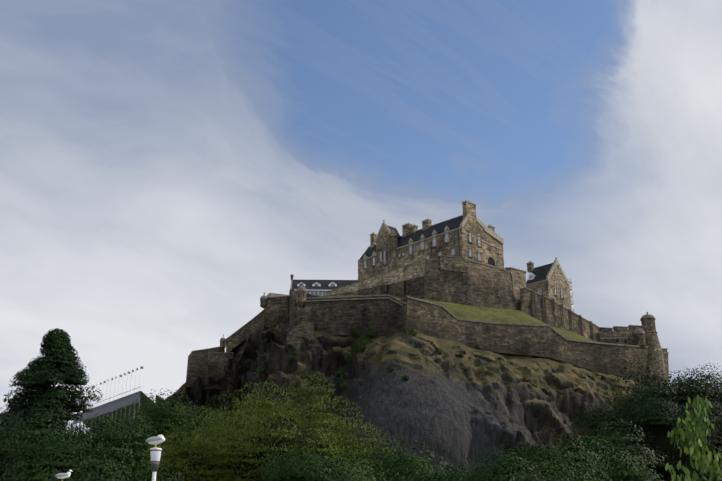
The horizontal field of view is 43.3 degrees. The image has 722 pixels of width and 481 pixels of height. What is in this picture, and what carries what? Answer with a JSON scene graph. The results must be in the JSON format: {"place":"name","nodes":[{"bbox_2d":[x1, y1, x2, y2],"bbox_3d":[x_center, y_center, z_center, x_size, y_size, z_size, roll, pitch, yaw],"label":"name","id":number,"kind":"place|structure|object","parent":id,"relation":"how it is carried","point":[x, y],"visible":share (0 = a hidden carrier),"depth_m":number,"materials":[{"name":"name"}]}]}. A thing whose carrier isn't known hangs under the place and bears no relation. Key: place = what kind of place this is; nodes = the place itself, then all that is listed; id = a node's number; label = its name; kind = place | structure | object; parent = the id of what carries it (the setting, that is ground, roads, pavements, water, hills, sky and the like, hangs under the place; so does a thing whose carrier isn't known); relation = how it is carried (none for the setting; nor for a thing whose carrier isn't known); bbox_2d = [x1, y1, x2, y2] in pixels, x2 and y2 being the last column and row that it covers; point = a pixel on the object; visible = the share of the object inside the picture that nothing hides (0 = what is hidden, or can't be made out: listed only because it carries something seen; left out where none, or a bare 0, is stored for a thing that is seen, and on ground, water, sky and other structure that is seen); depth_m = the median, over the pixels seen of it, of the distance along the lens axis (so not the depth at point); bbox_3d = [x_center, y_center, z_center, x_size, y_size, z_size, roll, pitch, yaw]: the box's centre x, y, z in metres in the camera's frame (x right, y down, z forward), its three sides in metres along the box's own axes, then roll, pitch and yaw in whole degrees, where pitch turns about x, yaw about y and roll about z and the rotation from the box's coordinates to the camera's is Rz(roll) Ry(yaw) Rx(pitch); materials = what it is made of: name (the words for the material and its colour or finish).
{"place":"outdoors","nodes":[
{"label":"outdoors","id":0,"kind":"place"},
{"bbox_2d":[53,470,71,480],"bbox_3d":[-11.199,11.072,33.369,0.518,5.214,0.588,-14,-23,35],"label":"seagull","id":1,"kind":"object","parent":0,"point":[62,476],"visible":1,"depth_m":34.08,"materials":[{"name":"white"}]},
{"bbox_2d":[72,366,154,433],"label":"grandstand","id":2,"kind":"object","parent":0,"point":[105,409],"visible":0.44,"depth_m":277.36,"materials":[{"name":"metal"}]},
{"bbox_2d":[290,274,357,295],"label":"cafe building","id":3,"kind":"structure","parent":0,"point":[318,287],"depth_m":246.13,"materials":[{"name":"stone"}]},
{"bbox_2d":[0,0,721,437],"label":"sky","id":4,"kind":"structure","parent":0,"point":[167,167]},
{"bbox_2d":[357,200,503,280],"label":"building","id":5,"kind":"structure","parent":0,"point":[468,234],"depth_m":220.71,"materials":[{"name":"stone"}]},
{"bbox_2d":[326,295,595,341],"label":"lawn terrace","id":6,"kind":"structure","parent":0,"point":[517,316],"depth_m":192.05,"materials":[{"name":"green plant"}]},
{"bbox_2d":[325,255,526,310],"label":"bastion wall","id":7,"kind":"structure","parent":6,"relation":"on","point":[456,280],"depth_m":198.53,"materials":[{"name":"stone"}]},
{"bbox_2d":[325,260,424,295],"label":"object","id":8,"kind":"object","parent":7,"relation":"attached to","point":[413,271],"visible":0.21,"depth_m":202.67,"materials":[{"name":"stone"}]},
{"bbox_2d":[392,295,541,323],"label":"parapet","id":9,"kind":"structure","parent":6,"relation":"on","point":[474,315],"depth_m":182.71,"materials":[{"name":"stone"}]},
{"bbox_2d":[526,257,570,308],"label":"building","id":10,"kind":"structure","parent":0,"point":[550,280],"depth_m":235.69,"materials":[{"name":"stone"}]},
{"bbox_2d":[567,276,573,311],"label":"scaffold tower","id":11,"kind":"structure","parent":10,"relation":"on","point":[571,296],"depth_m":239.06,"materials":[{"name":"grey metal"}]},
{"label":"ground","id":12,"kind":"structure","parent":0,"visible":0},
{"bbox_2d":[0,328,102,453],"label":"tree","id":13,"kind":"object","parent":12,"relation":"on","point":[57,363],"visible":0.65,"depth_m":89.23,"materials":[{"name":"green plant"}]},
{"bbox_2d":[0,409,123,480],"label":"bush","id":14,"kind":"object","parent":12,"relation":"on","point":[4,460],"visible":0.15,"depth_m":64.85,"materials":[{"name":"green plant"}]},
{"bbox_2d":[0,413,193,480],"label":"bush","id":15,"kind":"object","parent":12,"relation":"on","point":[93,469],"visible":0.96,"depth_m":58.19,"materials":[{"name":"green plant"}]},
{"bbox_2d":[63,412,173,480],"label":"bush","id":16,"kind":"object","parent":12,"relation":"on","point":[112,435],"visible":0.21,"depth_m":110.59,"materials":[{"name":"green plant"}]},
{"bbox_2d":[94,405,159,475],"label":"bush","id":17,"kind":"object","parent":12,"relation":"on","point":[126,421],"depth_m":126.47,"materials":[{"name":"green plant"}]},
{"bbox_2d":[143,435,164,480],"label":"park lamp","id":18,"kind":"object","parent":12,"relation":"on","point":[155,452],"visible":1,"depth_m":26.13,"materials":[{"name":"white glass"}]},
{"bbox_2d":[129,389,230,476],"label":"bush","id":19,"kind":"object","parent":12,"relation":"on","point":[172,420],"visible":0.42,"depth_m":118.78,"materials":[{"name":"green plant"}]},
{"bbox_2d":[131,431,238,480],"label":"bush","id":20,"kind":"object","parent":12,"relation":"on","point":[195,468],"visible":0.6,"depth_m":75.06,"materials":[{"name":"green plant"}]},
{"bbox_2d":[161,369,396,480],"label":"tree","id":21,"kind":"object","parent":12,"relation":"on","point":[281,426],"visible":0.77,"depth_m":72.73,"materials":[{"name":"green plant"}]},
{"bbox_2d":[236,441,409,480],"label":"tree wood","id":22,"kind":"object","parent":12,"relation":"on","point":[320,473],"visible":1,"depth_m":55.40,"materials":[{"name":"green plant"}]},
{"bbox_2d":[335,432,410,466],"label":"tree wood","id":23,"kind":"object","parent":12,"relation":"on","point":[372,446],"visible":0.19,"depth_m":91.67,"materials":[{"name":"green plant"}]},
{"bbox_2d":[355,436,452,480],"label":"tree wood","id":24,"kind":"object","parent":12,"relation":"on","point":[403,468],"visible":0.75,"depth_m":82.03,"materials":[{"name":"green plant"}]},
{"bbox_2d":[123,322,702,480],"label":"castle rock","id":25,"kind":"object","parent":12,"relation":"on","point":[525,398],"visible":0.44,"depth_m":163.10,"materials":[{"name":"grey stone"}]},
{"bbox_2d":[238,325,490,403],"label":"shrubs","id":26,"kind":"object","parent":25,"relation":"on","point":[354,350],"visible":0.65,"depth_m":167.43,"materials":[{"name":"green plant"}]},
{"bbox_2d":[185,283,647,389],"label":"curtain walls","id":27,"kind":"structure","parent":25,"relation":"on","point":[301,311],"depth_m":177.88,"materials":[{"name":"stone"}]},
{"bbox_2d":[332,342,502,435],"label":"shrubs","id":28,"kind":"object","parent":25,"relation":"on","point":[438,375],"visible":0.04,"depth_m":162.68,"materials":[{"name":"green plant"}]},
{"bbox_2d":[519,287,668,388],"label":"western defences","id":29,"kind":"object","parent":25,"relation":"on","point":[544,309],"visible":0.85,"depth_m":195.94,"materials":[{"name":"stone"}]},
{"bbox_2d":[379,459,540,480],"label":"tree wood","id":30,"kind":"object","parent":12,"relation":"on","point":[441,476],"visible":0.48,"depth_m":66.09,"materials":[{"name":"green plant"}]},
{"bbox_2d":[452,445,600,480],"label":"tree wood","id":31,"kind":"object","parent":12,"relation":"on","point":[529,473],"visible":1,"depth_m":60.28,"materials":[{"name":"green plant"}]},
{"bbox_2d":[494,434,656,480],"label":"tree wood","id":32,"kind":"object","parent":12,"relation":"on","point":[585,458],"visible":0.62,"depth_m":81.11,"materials":[{"name":"green plant"}]},
{"bbox_2d":[568,418,669,480],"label":"tree wood","id":33,"kind":"object","parent":12,"relation":"on","point":[607,442],"visible":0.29,"depth_m":93.28,"materials":[{"name":"green plant"}]},
{"bbox_2d":[558,356,721,480],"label":"tree","id":34,"kind":"object","parent":12,"relation":"on","point":[655,413],"visible":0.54,"depth_m":113.95,"materials":[{"name":"green plant"}]},
{"bbox_2d":[626,363,721,479],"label":"tree","id":35,"kind":"object","parent":12,"relation":"on","point":[718,438],"visible":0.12,"depth_m":123.57,"materials":[{"name":"green plant"}]},
{"bbox_2d":[665,392,721,480],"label":"tree wood","id":36,"kind":"object","parent":12,"relation":"on","point":[687,439],"visible":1,"depth_m":14.21,"materials":[{"name":"green plant"}]}
]}

